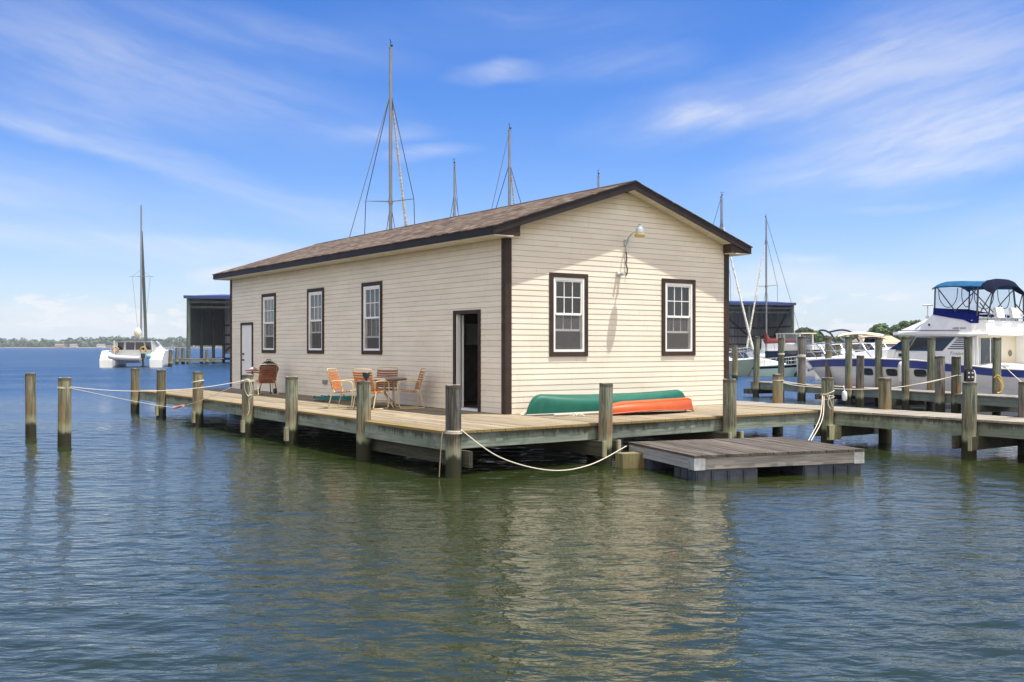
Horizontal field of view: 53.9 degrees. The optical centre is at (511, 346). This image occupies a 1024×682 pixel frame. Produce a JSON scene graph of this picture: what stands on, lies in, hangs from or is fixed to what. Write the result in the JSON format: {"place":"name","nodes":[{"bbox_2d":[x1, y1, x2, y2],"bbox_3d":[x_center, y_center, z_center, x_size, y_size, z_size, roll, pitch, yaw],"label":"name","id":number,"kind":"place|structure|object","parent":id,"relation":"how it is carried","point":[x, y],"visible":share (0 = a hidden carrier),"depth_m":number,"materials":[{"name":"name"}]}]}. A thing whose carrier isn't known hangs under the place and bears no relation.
{"place":"outdoors","nodes":[
{"label":"outdoors","id":0,"kind":"place"},
{"bbox_2d":[0,346,221,347],"bbox_3d":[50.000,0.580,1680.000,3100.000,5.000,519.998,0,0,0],"label":"shore","id":1,"kind":"structure","parent":0,"point":[105,347],"depth_m":1444.80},
{"bbox_2d":[55,344,64,347],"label":"house","id":2,"kind":"structure","parent":1,"relation":"on","point":[59,345],"depth_m":1446.35,"materials":[{"name":"beige"}]},
{"bbox_2d":[70,344,77,347],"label":"house","id":3,"kind":"structure","parent":1,"relation":"on","point":[73,345],"depth_m":1442.08,"materials":[{"name":"beige"}]},
{"bbox_2d":[96,344,104,347],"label":"house","id":4,"kind":"structure","parent":1,"relation":"on","point":[99,345],"depth_m":1434.35,"materials":[{"name":"white"}]},
{"bbox_2d":[0,335,833,346],"bbox_3d":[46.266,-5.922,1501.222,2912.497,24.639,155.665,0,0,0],"label":"shore woods","id":5,"kind":"object","parent":1,"relation":"on","point":[179,341],"visible":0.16,"depth_m":1456.62,"materials":[{"name":"green plant"}]},
{"bbox_2d":[0,348,1023,681],"bbox_3d":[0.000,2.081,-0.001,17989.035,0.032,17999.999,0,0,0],"label":"water","id":6,"kind":"structure","parent":0,"point":[144,544],"depth_m":9.92,"materials":[{"name":"liquid"}]},
{"bbox_2d":[25,373,36,437],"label":"piling","id":7,"kind":"object","parent":6,"relation":"in","point":[30,406],"visible":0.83,"depth_m":22.90,"materials":[{"name":"wood"}]},
{"bbox_2d":[57,377,70,446],"bbox_3d":[-9.308,1.960,20.949,0.275,2.641,0.271,1,0,-13],"label":"piling","id":8,"kind":"object","parent":6,"relation":"in","point":[64,420],"visible":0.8,"depth_m":20.84,"materials":[{"name":"wood"}]},
{"bbox_2d":[57,380,244,391],"bbox_3d":[-7.822,0.876,22.092,4.040,0.206,0.288,0,0,-37],"label":"mooring rope","id":9,"kind":"object","parent":8,"relation":"attached to","point":[143,391],"visible":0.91,"depth_m":21.95,"materials":[{"name":"fabric"}]},
{"bbox_2d":[71,381,244,407],"bbox_3d":[-8.979,1.208,23.836,3.800,0.831,4.385,0,0,-37],"label":"mooring rope","id":10,"kind":"object","parent":8,"relation":"attached to","point":[153,404],"visible":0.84,"depth_m":23.80,"materials":[{"name":"fabric"}]},
{"bbox_2d":[172,404,183,408],"bbox_3d":[-8.575,1.545,25.942,0.110,0.166,1.020,0,0,-32],"label":"rope splice","id":11,"kind":"object","parent":10,"relation":"attached to","point":[178,406],"visible":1,"depth_m":25.96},
{"bbox_2d":[131,368,139,413],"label":"piling","id":12,"kind":"object","parent":6,"relation":"in","point":[135,377],"visible":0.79,"depth_m":31.14,"materials":[{"name":"wood"}]},
{"bbox_2d":[99,205,174,367],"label":"catamaran","id":13,"kind":"object","parent":6,"relation":"on","point":[157,351],"visible":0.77,"depth_m":102.06,"materials":[{"name":"white plastic"}]},
{"bbox_2d":[108,353,150,366],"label":"dinghy","id":14,"kind":"object","parent":13,"relation":"hanging from","point":[127,359],"visible":1,"depth_m":98.00,"materials":[{"name":"grey"}]},
{"bbox_2d":[156,370,165,418],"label":"piling","id":15,"kind":"object","parent":6,"relation":"in","point":[161,385],"visible":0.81,"depth_m":28.88,"materials":[{"name":"wood"}]},
{"bbox_2d":[168,350,171,366],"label":"piling","id":16,"kind":"object","parent":6,"relation":"in","point":[170,359],"visible":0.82,"depth_m":103.81,"materials":[{"name":"wood"}]},
{"bbox_2d":[175,348,178,363],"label":"piling","id":17,"kind":"object","parent":6,"relation":"in","point":[176,355],"visible":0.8,"depth_m":117.33,"materials":[{"name":"wood"}]},
{"bbox_2d":[181,348,184,363],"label":"piling","id":18,"kind":"object","parent":6,"relation":"in","point":[182,352],"visible":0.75,"depth_m":118.34,"materials":[{"name":"wood"}]},
{"bbox_2d":[192,372,202,426],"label":"piling","id":19,"kind":"object","parent":6,"relation":"in","point":[197,395],"visible":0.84,"depth_m":26.20,"materials":[{"name":"wood"}]},
{"bbox_2d":[173,358,223,361],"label":"finger pier","id":20,"kind":"structure","parent":6,"relation":"on","point":[198,359],"depth_m":117.80,"materials":[{"name":"wood"}]},
{"bbox_2d":[205,350,208,363],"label":"piling","id":21,"kind":"object","parent":6,"relation":"in","point":[206,356],"visible":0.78,"depth_m":116.86,"materials":[{"name":"wood"}]},
{"bbox_2d":[242,374,253,436],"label":"piling","id":22,"kind":"object","parent":6,"relation":"in","point":[249,424],"visible":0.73,"depth_m":23.26,"materials":[{"name":"wood"}]},
{"bbox_2d":[241,379,253,414],"bbox_3d":[-6.131,1.163,23.348,0.303,0.842,0.344,0,0,0],"label":"rope coil","id":23,"kind":"object","parent":22,"relation":"hanging from","point":[249,381],"visible":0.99,"depth_m":23.20,"materials":[{"name":"fabric"}]},
{"bbox_2d":[285,376,297,444],"bbox_3d":[-4.659,1.954,21.285,0.264,2.652,0.274,0,1,-13],"label":"piling","id":24,"kind":"object","parent":6,"relation":"in","point":[291,403],"visible":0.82,"depth_m":21.17,"materials":[{"name":"wood"}]},
{"bbox_2d":[356,381,370,460],"bbox_3d":[-2.727,1.954,18.515,0.275,2.652,0.270,1,-1,-36],"label":"piling","id":25,"kind":"object","parent":6,"relation":"in","point":[363,442],"visible":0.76,"depth_m":18.41,"materials":[{"name":"wood"}]},
{"bbox_2d":[362,372,369,380],"bbox_3d":[-2.678,0.552,18.513,0.150,0.157,0.150,0,0,0],"label":"solar lamp","id":26,"kind":"object","parent":25,"relation":"on","point":[366,375],"visible":1,"depth_m":18.46,"materials":[{"name":"grey plastic"}]},
{"bbox_2d":[349,39,414,236],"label":"sailboat","id":27,"kind":"object","parent":6,"relation":"on","point":[390,201],"visible":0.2,"depth_m":41.94,"materials":[{"name":"grey metal"}]},
{"bbox_2d":[445,384,460,477],"bbox_3d":[-0.931,1.942,16.000,0.258,2.676,0.251,0,0,-44],"label":"piling","id":28,"kind":"object","parent":6,"relation":"in","point":[453,423],"visible":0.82,"depth_m":15.89,"materials":[{"name":"wood"}]},
{"bbox_2d":[439,430,445,476],"bbox_3d":[-1.099,1.692,15.914,0.119,0.737,0.028,0,0,-22],"label":"rope tail","id":29,"kind":"object","parent":28,"relation":"hanging from","point":[440,452],"visible":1,"depth_m":15.89},
{"bbox_2d":[445,429,626,470],"bbox_3d":[0.637,1.666,16.632,3.633,0.715,0.746,0,0,-30],"label":"mooring rope","id":30,"kind":"object","parent":28,"relation":"attached to","point":[453,432],"visible":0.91,"depth_m":15.95,"materials":[{"name":"fabric"}]},
{"bbox_2d":[450,158,458,216],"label":"sailboat","id":31,"kind":"object","parent":6,"relation":"on","point":[454,203],"visible":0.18,"depth_m":59.96,"materials":[{"name":"grey metal"}]},
{"bbox_2d":[139,388,820,467],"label":"dock platform","id":32,"kind":"structure","parent":6,"relation":"on","point":[412,433],"depth_m":19.24,"materials":[{"name":"brown wood"}]},
{"bbox_2d":[245,359,278,393],"bbox_3d":[-7.067,0.857,28.666,0.922,1.000,0.587,0,0,-35],"label":"kettle grill","id":33,"kind":"object","parent":32,"relation":"on","point":[269,361],"visible":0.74,"depth_m":28.58,"materials":[{"name":"black metal"}]},
{"bbox_2d":[253,364,277,395],"bbox_3d":[-6.837,0.916,27.977,0.564,0.883,0.647,0,0,-28],"label":"patio chair","id":34,"kind":"object","parent":32,"relation":"on","point":[272,374],"visible":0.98,"depth_m":27.80,"materials":[{"name":"fabric"}]},
{"bbox_2d":[313,395,356,400],"bbox_3d":[-4.334,1.273,25.070,1.106,0.151,2.096,0,0,-35],"label":"garden hose","id":35,"kind":"object","parent":32,"relation":"on","point":[327,397],"visible":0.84,"depth_m":24.55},
{"bbox_2d":[327,368,356,408],"bbox_3d":[-3.685,0.916,22.156,0.647,0.883,0.564,0,0,14],"label":"patio chair","id":36,"kind":"object","parent":32,"relation":"on","point":[337,383],"visible":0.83,"depth_m":22.05,"materials":[{"name":"orange plastic"}]},
{"bbox_2d":[352,369,388,409],"bbox_3d":[-3.072,0.916,21.857,0.564,0.883,0.647,0,0,28],"label":"patio chair","id":37,"kind":"object","parent":32,"relation":"on","point":[374,390],"visible":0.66,"depth_m":21.67,"materials":[{"name":"orange plastic"}]},
{"bbox_2d":[357,377,406,407],"bbox_3d":[-2.930,1.026,22.500,1.170,0.653,1.170,0,0,-17],"label":"patio table","id":38,"kind":"object","parent":32,"relation":"on","point":[375,379],"visible":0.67,"depth_m":22.34,"materials":[{"name":"metal"}]},
{"bbox_2d":[371,367,398,405],"bbox_3d":[-2.928,0.916,23.146,0.564,0.883,0.647,0,0,7],"label":"patio chair","id":39,"kind":"object","parent":32,"relation":"on","point":[380,384],"visible":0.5,"depth_m":23.35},
{"bbox_2d":[393,368,425,408],"bbox_3d":[-2.255,0.916,22.248,0.647,0.883,0.564,0,0,-16],"label":"patio chair","id":40,"kind":"object","parent":32,"relation":"on","point":[418,384],"visible":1,"depth_m":22.12,"materials":[{"name":"orange plastic"}]},
{"bbox_2d":[212,180,752,413],"bbox_3d":[-1.979,-1.117,28.308,7.430,4.945,16.661,0,0,-35],"label":"boathouse","id":41,"kind":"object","parent":32,"relation":"on","point":[623,287],"visible":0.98,"depth_m":22.60,"materials":[{"name":"beige wood"}]},
{"bbox_2d":[242,325,250,374],"bbox_3d":[-8.362,0.321,31.806,0.100,2.010,0.900,0,0,-35],"label":"door","id":42,"kind":"structure","parent":41,"relation":"in","point":[246,329],"depth_m":31.88,"materials":[{"name":"white paint"}]},
{"bbox_2d":[261,293,275,352],"bbox_3d":[-7.246,-0.696,30.367,0.214,1.785,1.090,0,0,-35],"label":"window","id":43,"kind":"structure","parent":41,"relation":"in","point":[271,297],"depth_m":30.60,"materials":[{"name":"white plastic"}]},
{"bbox_2d":[307,287,324,353],"bbox_3d":[-5.300,-0.696,27.610,0.215,1.785,1.080,0,0,-35],"label":"window","id":44,"kind":"structure","parent":41,"relation":"in","point":[318,293],"depth_m":27.76,"materials":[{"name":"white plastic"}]},
{"bbox_2d":[361,281,382,354],"bbox_3d":[-3.382,-0.696,24.894,0.216,1.785,1.075,0,0,-35],"label":"window","id":45,"kind":"structure","parent":41,"relation":"in","point":[375,288],"depth_m":25.02,"materials":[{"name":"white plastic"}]},
{"bbox_2d":[461,315,463,406],"bbox_3d":[-1.215,0.314,22.142,0.045,1.975,0.840,0,0,-21],"label":"door","id":46,"kind":"structure","parent":41,"relation":"in","point":[462,316],"depth_m":21.75,"materials":[{"name":"white paint"}]},
{"bbox_2d":[464,324,477,344],"bbox_3d":[-0.652,-0.285,23.931,1.240,0.490,0.340,0,0,-35],"label":"wall cabinet","id":47,"kind":"object","parent":41,"relation":"attached to","point":[470,334],"depth_m":23.54,"materials":[{"name":"black"}]},
{"bbox_2d":[549,272,587,356],"bbox_3d":[1.172,-0.661,21.076,1.015,1.735,0.094,0,0,-35],"label":"window","id":48,"kind":"structure","parent":41,"relation":"in","point":[582,279],"depth_m":21.07,"materials":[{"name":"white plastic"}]},
{"bbox_2d":[661,278,695,355],"bbox_3d":[3.735,-0.661,22.955,1.045,1.735,0.214,0,0,-35],"label":"window","id":49,"kind":"structure","parent":41,"relation":"in","point":[678,300],"depth_m":23.03,"materials":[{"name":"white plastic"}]},
{"bbox_2d":[553,412,598,415],"bbox_3d":[1.575,1.330,20.080,1.900,0.044,0.044,0,0,-36],"label":"pole","id":50,"kind":"object","parent":32,"relation":"on","point":[568,414],"visible":0.65,"depth_m":19.77,"materials":[{"name":"white wood"}]},
{"bbox_2d":[570,412,584,415],"bbox_3d":[1.276,1.321,19.679,0.278,0.072,0.204,0,0,-18],"label":"rope scrap","id":51,"kind":"object","parent":32,"relation":"on","point":[578,414],"visible":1,"depth_m":19.64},
{"bbox_2d":[525,389,684,415],"bbox_3d":[2.086,1.153,21.066,4.451,0.416,0.912,0,0,-35],"label":"canoe","id":52,"kind":"object","parent":32,"relation":"on","point":[545,404],"visible":0.59,"depth_m":20.14,"materials":[{"name":"teal plastic"}]},
{"bbox_2d":[613,397,693,413],"bbox_3d":[2.731,1.210,20.439,2.422,0.293,0.754,0,0,-34],"label":"kayak","id":53,"kind":"object","parent":32,"relation":"on","point":[684,404],"visible":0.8,"depth_m":20.16,"materials":[{"name":"orange plastic"}]},
{"bbox_2d":[183,294,795,363],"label":"boat shed","id":54,"kind":"object","parent":6,"relation":"on","point":[208,320],"visible":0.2,"depth_m":134.83,"materials":[{"name":"blue metal"}]},
{"bbox_2d":[491,124,520,208],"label":"sailboat","id":55,"kind":"object","parent":6,"relation":"on","point":[510,179],"visible":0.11,"depth_m":47.95,"materials":[{"name":"grey metal"}]},
{"bbox_2d":[597,169,599,187],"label":"sailboat","id":56,"kind":"object","parent":6,"relation":"on","point":[598,180],"visible":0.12,"depth_m":57.98,"materials":[{"name":"grey metal"}]},
{"bbox_2d":[597,383,612,464],"bbox_3d":[1.637,1.960,17.775,0.256,2.641,0.257,1,0,-10],"label":"piling","id":57,"kind":"object","parent":6,"relation":"in","point":[605,421],"visible":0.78,"depth_m":17.67,"materials":[{"name":"wood"}]},
{"bbox_2d":[615,452,644,468],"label":"float","id":58,"kind":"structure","parent":6,"relation":"in","point":[623,460],"depth_m":17.23,"materials":[{"name":"plastic"}]},
{"bbox_2d":[723,379,736,437],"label":"piling","id":59,"kind":"object","parent":6,"relation":"in","point":[729,403],"visible":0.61,"depth_m":19.50,"materials":[{"name":"wood"}]},
{"bbox_2d":[713,192,753,375],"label":"sailboat","id":60,"kind":"object","parent":6,"relation":"on","point":[745,367],"visible":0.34,"depth_m":70.91,"materials":[{"name":"white plastic"}]},
{"bbox_2d":[732,345,737,379],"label":"piling","id":61,"kind":"object","parent":6,"relation":"in","point":[734,361],"visible":0.75,"depth_m":61.86,"materials":[{"name":"wood"}]},
{"bbox_2d":[628,437,864,480],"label":"float platform","id":62,"kind":"structure","parent":6,"relation":"on","point":[712,459],"depth_m":16.37,"materials":[{"name":"grey wood"}]},
{"bbox_2d":[753,336,759,396],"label":"piling","id":63,"kind":"object","parent":6,"relation":"in","point":[756,368],"visible":0.78,"depth_m":41.44,"materials":[{"name":"wood"}]},
{"bbox_2d":[749,341,764,351],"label":"motorboat","id":64,"kind":"object","parent":6,"relation":"on","point":[762,345],"visible":0.06,"depth_m":111.98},
{"bbox_2d":[729,352,796,375],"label":"motorboat","id":65,"kind":"object","parent":6,"relation":"on","point":[768,367],"visible":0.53,"depth_m":70.41,"materials":[{"name":"white plastic"}]},
{"bbox_2d":[748,339,792,355],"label":"motorboat","id":66,"kind":"object","parent":6,"relation":"on","point":[771,347],"visible":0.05,"depth_m":100.95,"materials":[{"name":"white plastic"}]},
{"bbox_2d":[744,214,799,357],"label":"sailboat","id":67,"kind":"object","parent":6,"relation":"on","point":[768,339],"visible":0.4,"depth_m":83.93,"materials":[{"name":"white"}]},
{"bbox_2d":[772,374,782,432],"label":"piling","id":68,"kind":"object","parent":6,"relation":"in","point":[777,391],"visible":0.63,"depth_m":24.11,"materials":[{"name":"wood"}]},
{"bbox_2d":[772,375,960,389],"bbox_3d":[9.931,1.014,27.939,10.544,0.424,0.779,0,0,-44],"label":"mooring rope","id":69,"kind":"object","parent":68,"relation":"attached to","point":[861,389],"visible":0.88,"depth_m":28.02,"materials":[{"name":"fabric"}]},
{"bbox_2d":[778,337,783,396],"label":"piling","id":70,"kind":"object","parent":6,"relation":"in","point":[780,357],"visible":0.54,"depth_m":41.85,"materials":[{"name":"wood"}]},
{"bbox_2d":[765,333,833,374],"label":"motorboat","id":71,"kind":"object","parent":6,"relation":"on","point":[790,351],"visible":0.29,"depth_m":73.11,"materials":[{"name":"black paint"}]},
{"bbox_2d":[797,336,805,400],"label":"piling","id":72,"kind":"object","parent":6,"relation":"in","point":[801,379],"visible":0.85,"depth_m":38.42,"materials":[{"name":"wood"}]},
{"bbox_2d":[806,339,824,349],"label":"motorboat","id":73,"kind":"object","parent":6,"relation":"on","point":[808,341],"visible":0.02,"depth_m":85.85,"materials":[{"name":"white plastic"}]},
{"bbox_2d":[821,377,833,443],"bbox_3d":[6.695,1.967,21.380,0.266,2.626,0.254,0,0,-20],"label":"piling","id":74,"kind":"object","parent":6,"relation":"in","point":[827,384],"visible":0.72,"depth_m":21.28,"materials":[{"name":"wood"}]},
{"bbox_2d":[808,390,834,440],"bbox_3d":[6.002,1.300,19.709,0.290,0.755,3.906,0,0,22],"label":"mooring rope","id":75,"kind":"object","parent":74,"relation":"attached to","point":[829,398],"visible":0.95,"depth_m":20.81,"materials":[{"name":"fabric"}]},
{"bbox_2d":[825,337,831,377],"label":"piling","id":76,"kind":"object","parent":6,"relation":"in","point":[828,354],"visible":0.39,"depth_m":38.87,"materials":[{"name":"wood"}]},
{"bbox_2d":[835,344,840,355],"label":"piling","id":77,"kind":"object","parent":6,"relation":"in","point":[838,347],"visible":0.2,"depth_m":62.88,"materials":[{"name":"wood"}]},
{"bbox_2d":[797,329,890,376],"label":"motorboat","id":78,"kind":"object","parent":6,"relation":"on","point":[811,373],"visible":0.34,"depth_m":68.92,"materials":[{"name":"white plastic"}]},
{"bbox_2d":[820,346,874,356],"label":"motorboat","id":79,"kind":"object","parent":6,"relation":"on","point":[823,355],"visible":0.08,"depth_m":64.16,"materials":[{"name":"white paint"}]},
{"bbox_2d":[845,336,851,404],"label":"piling","id":80,"kind":"object","parent":6,"relation":"in","point":[848,362],"visible":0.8,"depth_m":35.82,"materials":[{"name":"wood"}]},
{"bbox_2d":[815,332,884,379],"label":"motorboat","id":81,"kind":"object","parent":6,"relation":"on","point":[867,347],"visible":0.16,"depth_m":61.02,"materials":[{"name":"white plastic"}]},
{"bbox_2d":[855,355,863,406],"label":"piling","id":82,"kind":"object","parent":6,"relation":"in","point":[859,401],"visible":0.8,"depth_m":34.49,"materials":[{"name":"wood"}]},
{"bbox_2d":[714,401,1023,450],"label":"walkway","id":83,"kind":"structure","parent":6,"relation":"on","point":[993,431],"depth_m":19.87,"materials":[{"name":"grey wood"}]},
{"bbox_2d":[860,337,886,347],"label":"motorboat","id":84,"kind":"object","parent":6,"relation":"on","point":[869,340],"visible":0.11,"depth_m":98.52,"materials":[{"name":"white plastic"}]},
{"bbox_2d":[875,337,881,404],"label":"piling","id":85,"kind":"object","parent":6,"relation":"in","point":[878,357],"visible":0.52,"depth_m":36.12,"materials":[{"name":"wood"}]},
{"bbox_2d":[744,381,1017,411],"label":"finger pier","id":86,"kind":"structure","parent":6,"relation":"on","point":[987,402],"depth_m":33.06,"materials":[{"name":"wood"}]},
{"bbox_2d":[842,385,846,400],"bbox_3d":[10.891,1.532,33.059,0.170,0.506,0.289,0,0,0],"label":"fender","id":87,"kind":"object","parent":86,"relation":"hanging from","point":[844,395],"visible":0.83,"depth_m":32.94,"materials":[{"name":"plastic"}]},
{"bbox_2d":[878,377,891,442],"bbox_3d":[8.082,1.977,21.822,0.277,2.606,0.288,-1,0,-13],"label":"piling","id":88,"kind":"object","parent":6,"relation":"in","point":[884,400],"visible":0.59,"depth_m":21.70,"materials":[{"name":"wood"}]},
{"bbox_2d":[902,336,908,409],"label":"piling","id":89,"kind":"object","parent":6,"relation":"in","point":[905,371],"visible":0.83,"depth_m":32.99,"materials":[{"name":"wood"}]},
{"bbox_2d":[793,279,1023,407],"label":"motor cruiser","id":90,"kind":"object","parent":6,"relation":"on","point":[948,329],"visible":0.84,"depth_m":34.62,"materials":[{"name":"white plastic"}]},
{"bbox_2d":[898,361,901,383],"bbox_3d":[13.677,0.820,35.282,0.320,0.960,0.312,0,0,0],"label":"fender","id":91,"kind":"object","parent":90,"relation":"hanging from","point":[900,372],"visible":0.3,"depth_m":35.20,"materials":[{"name":"plastic"}]},
{"bbox_2d":[926,337,934,408],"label":"piling","id":92,"kind":"object","parent":6,"relation":"in","point":[930,362],"visible":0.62,"depth_m":33.67,"materials":[{"name":"wood"}]},
{"bbox_2d":[935,356,944,412],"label":"piling","id":93,"kind":"object","parent":6,"relation":"in","point":[939,385],"visible":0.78,"depth_m":31.49,"materials":[{"name":"wood"}]},
{"bbox_2d":[951,356,960,413],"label":"piling","id":94,"kind":"object","parent":6,"relation":"in","point":[955,380],"visible":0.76,"depth_m":31.18,"materials":[{"name":"wood"}]},
{"bbox_2d":[964,336,972,368],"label":"piling","id":95,"kind":"object","parent":6,"relation":"in","point":[968,344],"visible":0.39,"depth_m":30.43,"materials":[{"name":"wood"}]},
{"bbox_2d":[961,382,976,458],"bbox_3d":[8.520,1.968,18.790,0.266,2.623,0.279,0,0,-8],"label":"piling","id":96,"kind":"object","parent":6,"relation":"in","point":[969,409],"visible":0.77,"depth_m":18.68,"materials":[{"name":"wood"}]},
{"bbox_2d":[964,369,975,381],"bbox_3d":[13.807,0.998,30.340,0.336,0.644,0.128,0,0,0],"label":"meter box","id":97,"kind":"object","parent":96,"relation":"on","point":[969,375],"visible":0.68,"depth_m":30.30,"materials":[{"name":"grey metal"}]},
{"bbox_2d":[992,337,1001,413],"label":"piling","id":98,"kind":"object","parent":6,"relation":"in","point":[996,360],"visible":0.52,"depth_m":30.96,"materials":[{"name":"wood"}]},
{"bbox_2d":[994,375,1003,393],"bbox_3d":[14.937,1.157,30.917,0.289,0.587,0.087,0,0,10],"label":"mooring rope","id":99,"kind":"object","parent":98,"relation":"hanging from","point":[1002,384],"visible":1,"depth_m":30.89,"materials":[{"name":"yellow"}]},
{"bbox_2d":[1017,381,1023,454],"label":"piling","id":100,"kind":"object","parent":6,"relation":"in","point":[1020,450],"visible":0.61,"depth_m":19.27,"materials":[{"name":"wood"}]},
{"bbox_2d":[0,0,1023,340],"label":"sky","id":101,"kind":"structure","parent":0,"point":[879,144],"materials":[{"name":"blue"}]},
{"bbox_2d":[852,336,899,348],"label":"house","id":102,"kind":"structure","parent":0,"point":[890,338],"depth_m":176.43,"materials":[{"name":"beige"}]},
{"bbox_3d":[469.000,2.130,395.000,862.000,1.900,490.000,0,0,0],"label":"near shore","id":103,"kind":"structure","parent":0,"visible":0},
{"bbox_2d":[795,327,813,338],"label":"broadleaf tree","id":104,"kind":"object","parent":103,"relation":"on","point":[805,330],"visible":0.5,"depth_m":238.61,"materials":[{"name":"green plant"}]},
{"bbox_2d":[810,330,824,342],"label":"broadleaf tree","id":105,"kind":"object","parent":103,"relation":"on","point":[818,336],"visible":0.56,"depth_m":236.75,"materials":[{"name":"green plant"}]},
{"bbox_2d":[833,333,844,341],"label":"broadleaf tree","id":106,"kind":"object","parent":103,"relation":"on","point":[838,339],"visible":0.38,"depth_m":304.12,"materials":[{"name":"green plant"}]},
{"bbox_2d":[866,323,892,335],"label":"broadleaf tree","id":107,"kind":"object","parent":103,"relation":"on","point":[882,328],"visible":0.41,"depth_m":238.44,"materials":[{"name":"green plant"}]},
{"bbox_2d":[890,321,912,340],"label":"broadleaf tree","id":108,"kind":"object","parent":103,"relation":"on","point":[901,325],"visible":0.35,"depth_m":236.50,"materials":[{"name":"green plant"}]},
{"bbox_2d":[910,320,920,324],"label":"broadleaf tree","id":109,"kind":"object","parent":103,"relation":"on","point":[913,322],"visible":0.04,"depth_m":245.60,"materials":[{"name":"green plant"}]}
]}

